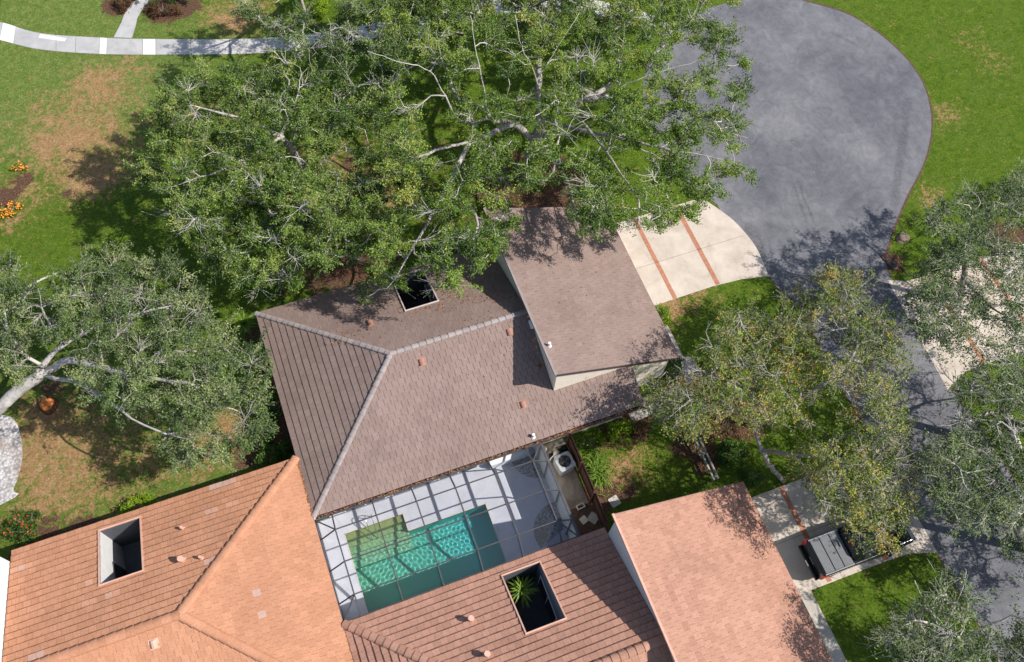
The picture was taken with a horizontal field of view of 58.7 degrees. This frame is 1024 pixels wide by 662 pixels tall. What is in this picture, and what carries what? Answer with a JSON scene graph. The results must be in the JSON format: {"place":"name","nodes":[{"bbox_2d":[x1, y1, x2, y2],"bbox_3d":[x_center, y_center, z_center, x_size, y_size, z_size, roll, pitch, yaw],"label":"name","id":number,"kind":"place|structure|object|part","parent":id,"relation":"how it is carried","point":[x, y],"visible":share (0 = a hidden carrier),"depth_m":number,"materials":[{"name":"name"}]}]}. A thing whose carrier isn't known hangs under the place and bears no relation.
{"place":"outdoors","nodes":[
{"label":"outdoors","id":0,"kind":"place"},
{"bbox_2d":[0,23,155,54],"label":"sidewalk slab","id":1,"kind":"structure","parent":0,"point":[8,34],"depth_m":59.84,"materials":[{"name":"grey concrete"}]},
{"bbox_2d":[0,455,352,661],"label":"house","id":2,"kind":"structure","parent":0,"point":[234,569],"depth_m":40.57,"materials":[{"name":"tile"}]},
{"bbox_2d":[112,562,127,578],"bbox_3d":[-18.599,11.855,43.497,0.048,2.030,1.300,-17,65,-11],"label":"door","id":3,"kind":"structure","parent":2,"relation":"in","point":[119,572],"depth_m":43.25,"materials":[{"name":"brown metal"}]},
{"bbox_2d":[0,0,670,54],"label":"sidewalk","id":4,"kind":"structure","parent":0,"point":[26,38],"depth_m":60.01,"materials":[{"name":"grey concrete"}]},
{"bbox_2d":[39,34,65,40],"bbox_3d":[-30.189,-19.247,59.851,1.792,0.001,0.335,10,63,2],"label":"sidewalk patch","id":5,"kind":"object","parent":4,"relation":"on","point":[51,37],"visible":1,"depth_m":59.86,"materials":[{"name":"grey concrete"}]},
{"bbox_2d":[317,447,568,619],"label":"pool deck","id":6,"kind":"structure","parent":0,"point":[515,484],"depth_m":46.74,"materials":[{"name":"paint"}]},
{"bbox_2d":[344,503,507,612],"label":"swimming pool","id":7,"kind":"structure","parent":6,"relation":"in","point":[408,556],"depth_m":45.81,"materials":[{"name":"liquid"}]},
{"bbox_2d":[314,442,579,620],"bbox_3d":[-3.184,9.556,44.487,11.790,3.720,5.738,-17,65,-11],"label":"pool enclosure","id":8,"kind":"object","parent":6,"relation":"on","point":[559,490],"visible":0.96,"depth_m":43.04,"materials":[{"name":"grey metal"}]},
{"bbox_2d":[512,453,543,477],"bbox_3d":[1.035,7.191,47.987,1.766,0.001,1.350,-17,65,-11],"label":"pebble bed","id":9,"kind":"object","parent":6,"relation":"on","point":[528,470],"visible":0.75,"depth_m":47.98,"materials":[{"name":"grey gravel"}]},
{"bbox_2d":[534,502,562,547],"bbox_3d":[1.911,9.899,46.659,1.888,0.001,2.013,-17,65,-11],"label":"pebble bed","id":10,"kind":"object","parent":6,"relation":"on","point":[544,535],"visible":0.9,"depth_m":46.62,"materials":[{"name":"grey gravel"}]},
{"bbox_2d":[254,206,679,518],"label":"house","id":11,"kind":"structure","parent":0,"point":[408,400],"depth_m":45.89,"materials":[{"name":"brown tile"}]},
{"bbox_2d":[345,497,385,512],"bbox_3d":[-7.436,8.456,45.754,2.200,2.040,0.057,-17,65,-11],"label":"sliding door","id":12,"kind":"structure","parent":11,"relation":"in","point":[384,497],"depth_m":46.49,"materials":[{"name":"white paint"}]},
{"bbox_2d":[392,476,432,495],"bbox_3d":[-5.098,7.719,46.243,2.200,2.040,0.057,-17,65,-11],"label":"sliding door","id":13,"kind":"structure","parent":11,"relation":"in","point":[431,476],"depth_m":46.98,"materials":[{"name":"white paint"}]},
{"bbox_2d":[424,285,430,303],"bbox_3d":[-4.517,-1.263,50.812,0.048,1.980,2.000,-17,65,-11],"label":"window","id":14,"kind":"structure","parent":11,"relation":"in","point":[428,300],"depth_m":50.47,"materials":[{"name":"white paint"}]},
{"bbox_2d":[438,460,478,480],"bbox_3d":[-2.759,6.982,46.732,2.200,2.040,0.057,-17,65,-11],"label":"sliding door","id":15,"kind":"structure","parent":11,"relation":"in","point":[478,460],"depth_m":47.46,"materials":[{"name":"white paint"}]},
{"bbox_2d":[297,408,634,661],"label":"gutter leaves","id":16,"kind":"object","parent":11,"relation":"on","point":[395,491],"visible":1,"depth_m":44.60,"materials":[{"name":"brown plant"}]},
{"bbox_2d":[320,256,633,432],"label":"roof leaves","id":17,"kind":"object","parent":11,"relation":"on","point":[464,319],"visible":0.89,"depth_m":47.02,"materials":[{"name":"brown plant"}]},
{"bbox_2d":[0,0,1023,661],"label":"lawn","id":18,"kind":"structure","parent":0,"point":[72,130],"depth_m":54.95,"materials":[{"name":"green plant"}]},
{"bbox_2d":[0,415,21,504],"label":"gravel bed","id":19,"kind":"object","parent":18,"relation":"on","point":[10,451],"visible":0.95,"depth_m":47.04,"materials":[{"name":"white gravel"}]},
{"bbox_2d":[0,199,23,219],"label":"flower patch","id":20,"kind":"object","parent":18,"relation":"on","point":[10,210],"visible":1,"depth_m":53.56,"materials":[{"name":"orange plant"}]},
{"bbox_2d":[0,248,29,343],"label":"tree","id":21,"kind":"object","parent":18,"relation":"on","point":[10,266],"visible":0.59,"depth_m":47.14,"materials":[{"name":"green plant"}]},
{"bbox_2d":[10,160,28,173],"bbox_3d":[-29.660,-9.970,54.872,1.116,0.631,0.810,8,63,1],"label":"flower patch","id":22,"kind":"object","parent":18,"relation":"on","point":[21,168],"visible":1,"depth_m":54.93,"materials":[{"name":"orange plant"}]},
{"bbox_2d":[0,504,42,547],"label":"flowering shrub","id":23,"kind":"object","parent":18,"relation":"on","point":[12,527],"visible":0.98,"depth_m":44.73,"materials":[{"name":"green plant"}]},
{"bbox_2d":[38,397,58,414],"bbox_3d":[-24.581,3.955,48.252,1.048,0.262,0.987,-17,65,-11],"label":"tree stump","id":24,"kind":"object","parent":18,"relation":"on","point":[47,406],"visible":1,"depth_m":48.16,"materials":[{"name":"brown wood"}]},
{"bbox_2d":[109,0,135,13],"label":"shrub","id":25,"kind":"object","parent":18,"relation":"on","point":[121,3],"visible":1,"depth_m":61.02,"materials":[{"name":"brown plant"}]},
{"bbox_2d":[114,0,150,37],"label":"footpath","id":26,"kind":"structure","parent":18,"relation":"on","point":[126,28],"depth_m":60.85,"materials":[{"name":"grey concrete"}]},
{"bbox_2d":[115,490,157,515],"bbox_3d":[-18.888,8.658,45.729,2.130,1.040,1.183,-17,65,-11],"label":"hedge","id":27,"kind":"object","parent":18,"relation":"on","point":[146,497],"visible":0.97,"depth_m":45.66,"materials":[{"name":"green plant"}]},
{"bbox_2d":[0,238,279,475],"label":"oak tree","id":28,"kind":"object","parent":18,"relation":"on","point":[229,394],"visible":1,"depth_m":42.98,"materials":[{"name":"green plant"}]},
{"bbox_2d":[141,0,183,19],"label":"shrub","id":29,"kind":"object","parent":18,"relation":"on","point":[156,7],"visible":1,"depth_m":61.00,"materials":[{"name":"brown plant"}]},
{"bbox_2d":[146,0,190,5],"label":"hedge","id":30,"kind":"object","parent":18,"relation":"on","point":[170,1],"visible":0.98,"depth_m":61.29,"materials":[{"name":"green plant"}]},
{"bbox_2d":[230,310,257,336],"bbox_3d":[-14.729,-0.389,50.381,1.630,1.280,1.801,28,65,11],"label":"yucca","id":31,"kind":"object","parent":18,"relation":"on","point":[243,322],"visible":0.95,"depth_m":50.11,"materials":[{"name":"green plant"}]},
{"bbox_2d":[123,31,413,302],"bbox_3d":[-12.529,-8.551,49.713,16.114,10.112,17.882,-17,65,-11],"label":"oak tree","id":32,"kind":"object","parent":18,"relation":"on","point":[304,195],"visible":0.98,"depth_m":46.81,"materials":[{"name":"green plant"}]},
{"bbox_2d":[254,432,292,465],"bbox_3d":[-12.263,6.163,47.144,1.813,1.431,1.988,13,63,4],"label":"flowering shrub","id":33,"kind":"object","parent":18,"relation":"on","point":[280,447],"visible":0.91,"depth_m":47.05,"materials":[{"name":"green plant"}]},
{"bbox_2d":[265,388,283,421],"bbox_3d":[-12.542,3.900,48.304,1.705,1.339,1.756,-17,65,-11],"label":"shrub","id":34,"kind":"object","parent":18,"relation":"on","point":[275,395],"visible":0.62,"depth_m":48.20,"materials":[{"name":"green plant"}]},
{"bbox_2d":[264,275,291,296],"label":"yucca","id":35,"kind":"object","parent":18,"relation":"on","point":[280,283],"visible":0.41,"depth_m":51.45,"materials":[{"name":"green plant"}]},
{"bbox_2d":[284,0,328,17],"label":"hedge","id":36,"kind":"object","parent":18,"relation":"on","point":[321,11],"visible":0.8,"depth_m":61.13,"materials":[{"name":"green plant"}]},
{"bbox_2d":[225,0,415,65],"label":"oak tree","id":37,"kind":"object","parent":18,"relation":"on","point":[345,28],"visible":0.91,"depth_m":51.87,"materials":[{"name":"green plant"}]},
{"bbox_2d":[375,0,677,56],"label":"oak tree","id":38,"kind":"object","parent":18,"relation":"on","point":[564,4],"visible":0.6,"depth_m":52.64,"materials":[{"name":"green plant"}]},
{"bbox_2d":[533,445,575,538],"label":"garden wall","id":39,"kind":"structure","parent":18,"relation":"on","point":[560,504],"depth_m":46.33,"materials":[{"name":"white paint"}]},
{"bbox_2d":[348,0,761,307],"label":"oak tree","id":40,"kind":"object","parent":18,"relation":"on","point":[621,118],"visible":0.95,"depth_m":47.65,"materials":[{"name":"green plant"}]},
{"bbox_2d":[548,452,588,508],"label":"utility slab","id":41,"kind":"structure","parent":18,"relation":"on","point":[572,489],"depth_m":47.59,"materials":[{"name":"concrete"}]},
{"bbox_2d":[546,442,567,460],"bbox_3d":[2.469,6.582,47.996,1.328,0.700,1.177,-17,65,-11],"label":"pool pump","id":42,"kind":"object","parent":41,"relation":"on","point":[562,448],"visible":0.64,"depth_m":48.22,"materials":[{"name":"plastic"}]},
{"bbox_2d":[553,451,575,475],"bbox_3d":[2.726,6.940,47.687,0.900,0.855,0.900,-25,67,-15],"label":"air conditioner","id":43,"kind":"object","parent":41,"relation":"on","point":[564,463],"visible":1,"depth_m":47.37,"materials":[{"name":"grey metal"}]},
{"bbox_2d":[341,481,832,661],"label":"house","id":44,"kind":"structure","parent":18,"relation":"on","point":[703,576],"depth_m":41.03,"materials":[{"name":"tile"}]},
{"bbox_2d":[507,574,538,606],"bbox_3d":[0.409,12.687,43.835,1.856,2.457,1.693,-17,65,-11],"label":"palm tree","id":45,"kind":"object","parent":44,"relation":"on","point":[522,590],"visible":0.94,"depth_m":42.94,"materials":[{"name":"green plant"}]},
{"bbox_2d":[537,575,556,621],"bbox_3d":[1.682,13.004,43.889,0.048,1.980,2.150,-17,65,-11],"label":"window","id":46,"kind":"structure","parent":44,"relation":"in","point":[543,591],"depth_m":43.66,"materials":[{"name":"black glass"}]},
{"bbox_2d":[566,433,608,528],"bbox_3d":[3.817,7.771,46.803,0.125,1.900,5.050,-17,65,-11],"label":"fence","id":47,"kind":"object","parent":18,"relation":"on","point":[594,500],"visible":0.94,"depth_m":46.67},
{"bbox_2d":[575,434,599,451],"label":"shrub","id":48,"kind":"object","parent":18,"relation":"on","point":[589,440],"visible":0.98,"depth_m":48.30,"materials":[{"name":"green plant"}]},
{"bbox_2d":[578,444,621,502],"bbox_3d":[4.654,7.388,47.817,2.028,0.412,3.284,-17,65,-11],"label":"grass tuft","id":49,"kind":"object","parent":18,"relation":"on","point":[597,472],"visible":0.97,"depth_m":47.82,"materials":[{"name":"green plant"}]},
{"bbox_2d":[608,495,620,507],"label":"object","id":50,"kind":"object","parent":18,"relation":"on","point":[614,501],"visible":1,"depth_m":47.33,"materials":[{"name":"concrete"}]},
{"bbox_2d":[594,417,635,446],"bbox_3d":[5.479,5.235,48.638,2.520,1.169,1.203,-22,66,-13],"label":"shrub","id":51,"kind":"object","parent":18,"relation":"on","point":[623,426],"visible":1,"depth_m":48.62,"materials":[{"name":"green plant"}]},
{"bbox_2d":[626,417,648,437],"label":"shrub","id":52,"kind":"object","parent":18,"relation":"on","point":[641,426],"visible":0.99,"depth_m":48.85,"materials":[{"name":"red plant"}]},
{"bbox_2d":[264,138,1010,562],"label":"ground leaves","id":53,"kind":"object","parent":18,"relation":"on","point":[694,422],"visible":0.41,"depth_m":49.41,"materials":[{"name":"brown plant"}]},
{"bbox_2d":[651,369,669,386],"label":"shrub","id":54,"kind":"object","parent":18,"relation":"on","point":[666,374],"visible":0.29,"depth_m":50.23,"materials":[{"name":"green plant"}]},
{"bbox_2d":[654,301,672,326],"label":"shrub","id":55,"kind":"object","parent":18,"relation":"on","point":[667,321],"visible":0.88,"depth_m":52.01,"materials":[{"name":"green plant"}]},
{"bbox_2d":[627,316,706,421],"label":"walkway","id":56,"kind":"structure","parent":18,"relation":"on","point":[688,366],"depth_m":50.51,"materials":[{"name":"concrete"}]},
{"bbox_2d":[665,357,685,381],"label":"shrub","id":57,"kind":"object","parent":18,"relation":"on","point":[677,362],"visible":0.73,"depth_m":50.46,"materials":[{"name":"green plant"}]},
{"bbox_2d":[681,410,718,481],"bbox_3d":[9.898,6.014,48.645,0.363,0.740,4.352,-17,65,-11],"label":"timber fence","id":58,"kind":"object","parent":18,"relation":"on","point":[714,477],"visible":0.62,"depth_m":47.98,"materials":[{"name":"grey wood"}]},
{"bbox_2d":[712,436,748,470],"bbox_3d":[11.697,6.379,48.227,1.748,1.383,1.949,27,65,10],"label":"shrub","id":59,"kind":"object","parent":18,"relation":"on","point":[727,446],"visible":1,"depth_m":48.26,"materials":[{"name":"green plant"}]},
{"bbox_2d":[629,280,842,454],"bbox_3d":[12.160,2.288,46.172,12.896,8.764,8.200,-41,72,-20],"label":"oak tree","id":60,"kind":"object","parent":18,"relation":"on","point":[785,331],"visible":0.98,"depth_m":43.92,"materials":[{"name":"green plant"}]},
{"bbox_2d":[737,465,765,488],"bbox_3d":[12.659,7.605,47.939,1.472,0.850,1.298,5,63,0],"label":"shrub","id":61,"kind":"object","parent":18,"relation":"on","point":[747,479],"visible":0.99,"depth_m":47.99,"materials":[{"name":"green plant"}]},
{"bbox_2d":[768,276,869,435],"bbox_3d":[17.820,1.388,51.788,0.831,0.001,11.539,-20,66,-13],"label":"road edge","id":62,"kind":"object","parent":18,"relation":"on","point":[790,298],"visible":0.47,"depth_m":52.31,"materials":[{"name":"concrete"}]},
{"bbox_2d":[800,590,846,661],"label":"walkway","id":63,"kind":"structure","parent":18,"relation":"on","point":[822,627],"depth_m":44.95,"materials":[{"name":"concrete"}]},
{"bbox_2d":[755,258,927,556],"bbox_3d":[16.526,3.521,45.484,7.757,9.289,16.708,13,63,4],"label":"oak tree","id":64,"kind":"object","parent":18,"relation":"on","point":[870,464],"visible":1,"depth_m":42.32,"materials":[{"name":"green plant"}]},
{"bbox_2d":[802,0,933,274],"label":"road edge","id":65,"kind":"object","parent":18,"relation":"on","point":[914,183],"visible":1,"depth_m":59.69,"materials":[{"name":"soil"}]},
{"bbox_2d":[895,232,909,242],"bbox_3d":[23.836,-5.707,55.551,0.954,0.255,0.720,-17,65,-11],"label":"boulder","id":66,"kind":"object","parent":18,"relation":"on","point":[902,237],"visible":1,"depth_m":55.48,"materials":[{"name":"beige stone"}]},
{"bbox_2d":[861,554,1023,661],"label":"oak tree","id":67,"kind":"object","parent":18,"relation":"on","point":[943,649],"visible":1,"depth_m":38.33,"materials":[{"name":"green plant"}]},
{"bbox_2d":[894,157,1023,363],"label":"oak tree","id":68,"kind":"object","parent":18,"relation":"on","point":[946,292],"visible":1,"depth_m":46.24,"materials":[{"name":"green plant"}]},
{"bbox_2d":[905,414,1023,563],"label":"oak tree","id":69,"kind":"object","parent":18,"relation":"on","point":[970,464],"visible":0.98,"depth_m":41.07,"materials":[{"name":"green plant"}]},
{"bbox_2d":[936,553,997,659],"bbox_3d":[23.978,16.385,44.494,0.212,0.001,12.000,-17,65,-11],"label":"road edge","id":70,"kind":"object","parent":18,"relation":"on","point":[944,566],"visible":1,"depth_m":46.18,"materials":[{"name":"soil"}]},
{"bbox_2d":[937,328,1023,468],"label":"oak tree","id":71,"kind":"object","parent":18,"relation":"on","point":[1008,422],"visible":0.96,"depth_m":43.60,"materials":[{"name":"green plant"}]},
{"bbox_2d":[950,386,1022,492],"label":"road edge","id":72,"kind":"object","parent":18,"relation":"on","point":[986,438],"visible":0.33,"depth_m":49.74,"materials":[{"name":"concrete"}]},
{"bbox_2d":[974,174,1023,218],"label":"shrub","id":73,"kind":"object","parent":18,"relation":"on","point":[1003,175],"visible":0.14,"depth_m":56.43,"materials":[{"name":"green plant"}]},
{"bbox_2d":[544,438,564,455],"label":"utility path","id":74,"kind":"structure","parent":0,"point":[550,447],"depth_m":48.61,"materials":[{"name":"beige concrete"}]},
{"bbox_2d":[570,503,599,535],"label":"bare soil","id":75,"kind":"structure","parent":0,"point":[588,526],"depth_m":46.85,"materials":[{"name":"brown soil"}]},
{"bbox_2d":[576,502,585,509],"bbox_3d":[3.548,9.069,47.131,0.440,0.120,0.260,-23,66,-14],"label":"concrete block","id":76,"kind":"object","parent":75,"relation":"on","point":[581,507],"depth_m":47.08,"materials":[{"name":"concrete"}]},
{"bbox_2d":[579,515,587,524],"bbox_3d":[3.688,9.713,46.845,0.360,0.060,0.360,-34,69,-18],"label":"paving stone","id":77,"kind":"object","parent":75,"relation":"on","point":[583,520],"visible":1,"depth_m":46.82,"materials":[{"name":"grey stone"}]},
{"bbox_2d":[587,512,597,524],"bbox_3d":[4.188,9.628,46.913,0.500,0.060,0.500,33,66,13],"label":"paving stone","id":78,"kind":"object","parent":75,"relation":"on","point":[592,518],"visible":0.87,"depth_m":46.87,"materials":[{"name":"concrete"}]},
{"bbox_2d":[616,199,768,304],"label":"driveway","id":79,"kind":"structure","parent":0,"point":[731,260],"depth_m":54.46,"materials":[{"name":"concrete"}]},
{"bbox_2d":[633,217,676,298],"bbox_3d":[8.455,-4.393,54.238,0.260,0.001,5.930,-17,65,-11],"label":"brick strip","id":80,"kind":"object","parent":79,"relation":"on","point":[658,265],"visible":1,"depth_m":54.11,"materials":[{"name":"brick"}]},
{"bbox_2d":[636,236,740,268],"bbox_3d":[9.933,-4.501,54.366,8.700,0.001,0.024,-17,65,-11],"label":"paving joint","id":81,"kind":"object","parent":79,"relation":"on","point":[688,252],"visible":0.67,"depth_m":54.52,"materials":[{"name":"grey concrete"}]},
{"bbox_2d":[676,205,719,284],"bbox_3d":[11.080,-5.229,54.791,0.280,0.001,5.910,-17,65,-11],"label":"brick strip","id":82,"kind":"object","parent":79,"relation":"on","point":[700,251],"visible":0.83,"depth_m":54.59,"materials":[{"name":"brick"}]},
{"bbox_2d":[643,0,1023,661],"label":"road","id":83,"kind":"structure","parent":0,"point":[835,136],"depth_m":57.74,"materials":[{"name":"grey asphalt"}]},
{"bbox_2d":[881,249,908,275],"bbox_3d":[22.892,-4.030,54.735,0.570,0.100,2.200,-29,68,-16],"label":"drain inlet","id":84,"kind":"object","parent":83,"relation":"on","point":[889,261],"visible":0.98,"depth_m":54.75,"materials":[{"name":"concrete"}]},
{"bbox_2d":[751,440,937,593],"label":"driveway","id":85,"kind":"structure","parent":0,"point":[777,517],"depth_m":47.28,"materials":[{"name":"concrete"}]},
{"bbox_2d":[779,486,831,581],"bbox_3d":[15.117,10.438,47.052,0.270,0.001,5.230,-17,65,-11],"label":"brick strip","id":86,"kind":"object","parent":85,"relation":"on","point":[795,515],"visible":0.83,"depth_m":47.46,"materials":[{"name":"red brick"}]},
{"bbox_2d":[776,500,889,544],"bbox_3d":[16.371,10.056,47.308,8.800,0.001,0.024,-17,65,-11],"label":"paving joint","id":87,"kind":"object","parent":85,"relation":"on","point":[814,529],"visible":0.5,"depth_m":47.11,"materials":[{"name":"red brick"}]},
{"bbox_2d":[798,507,916,580],"bbox_3d":[17.576,10.612,45.987,5.890,1.960,2.440,-17,65,-11],"label":"pickup truck","id":88,"kind":"object","parent":85,"relation":"on","point":[830,553],"visible":0.73,"depth_m":45.33,"materials":[{"name":"black paint"}]},
{"bbox_3d":[16.733,10.611,45.262,0.160,0.420,1.320,-17,65,-11],"label":"rear window","id":89,"kind":"part","parent":88,"relation":"part of","materials":[{"name":"black glass"}]},
{"bbox_3d":[17.631,11.116,45.050,0.550,0.500,0.185,-17,65,-11],"label":"side window","id":90,"kind":"part","parent":88,"relation":"part of","materials":[{"name":"grey glass"}]},
{"bbox_2d":[841,479,888,560],"bbox_3d":[18.232,9.481,47.691,0.270,0.001,5.280,-17,65,-11],"label":"brick strip","id":91,"kind":"object","parent":85,"relation":"on","point":[885,557],"visible":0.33,"depth_m":47.59,"materials":[{"name":"red brick"}]},
{"bbox_2d":[888,244,1023,388],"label":"driveway","id":92,"kind":"structure","parent":0,"point":[945,371],"depth_m":53.05,"materials":[{"name":"concrete"}]},
{"bbox_2d":[928,277,985,363],"bbox_3d":[25.922,-0.694,53.227,0.280,0.001,6.050,-17,65,-11],"label":"brick strip","id":93,"kind":"object","parent":92,"relation":"on","point":[980,357],"depth_m":52.53,"materials":[{"name":"brick"}]},
{"bbox_2d":[980,259,1023,321],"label":"brick strip","id":94,"kind":"object","parent":92,"relation":"on","point":[1009,298],"visible":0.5,"depth_m":54.44,"materials":[{"name":"orange brick"}]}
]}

